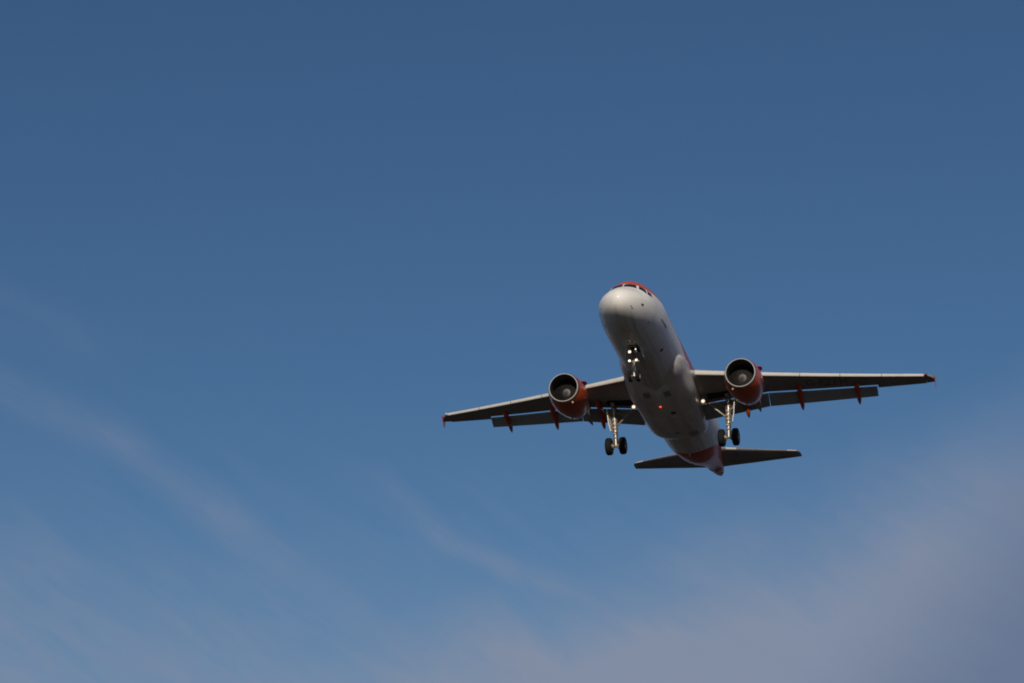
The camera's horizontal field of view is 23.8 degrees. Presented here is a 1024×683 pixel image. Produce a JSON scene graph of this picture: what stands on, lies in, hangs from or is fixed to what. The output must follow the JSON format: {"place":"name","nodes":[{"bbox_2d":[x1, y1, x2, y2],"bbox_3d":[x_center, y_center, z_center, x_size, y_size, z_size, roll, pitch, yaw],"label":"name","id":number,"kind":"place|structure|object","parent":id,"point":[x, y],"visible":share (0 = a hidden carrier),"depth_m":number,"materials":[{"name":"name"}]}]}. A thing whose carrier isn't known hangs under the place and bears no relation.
{"place":"outdoors","nodes":[
{"label":"outdoors","id":0,"kind":"place"},
{"bbox_2d":[0,0,1023,682],"label":"sky","id":1,"kind":"structure","parent":0,"point":[255,255],"materials":[{"name":"blue"}]},
{"bbox_2d":[442,281,935,475],"bbox_3d":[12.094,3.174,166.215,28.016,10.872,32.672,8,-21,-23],"label":"airliner","id":2,"kind":"object","parent":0,"point":[661,387],"visible":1,"depth_m":160.73,"materials":[{"name":"paint"}]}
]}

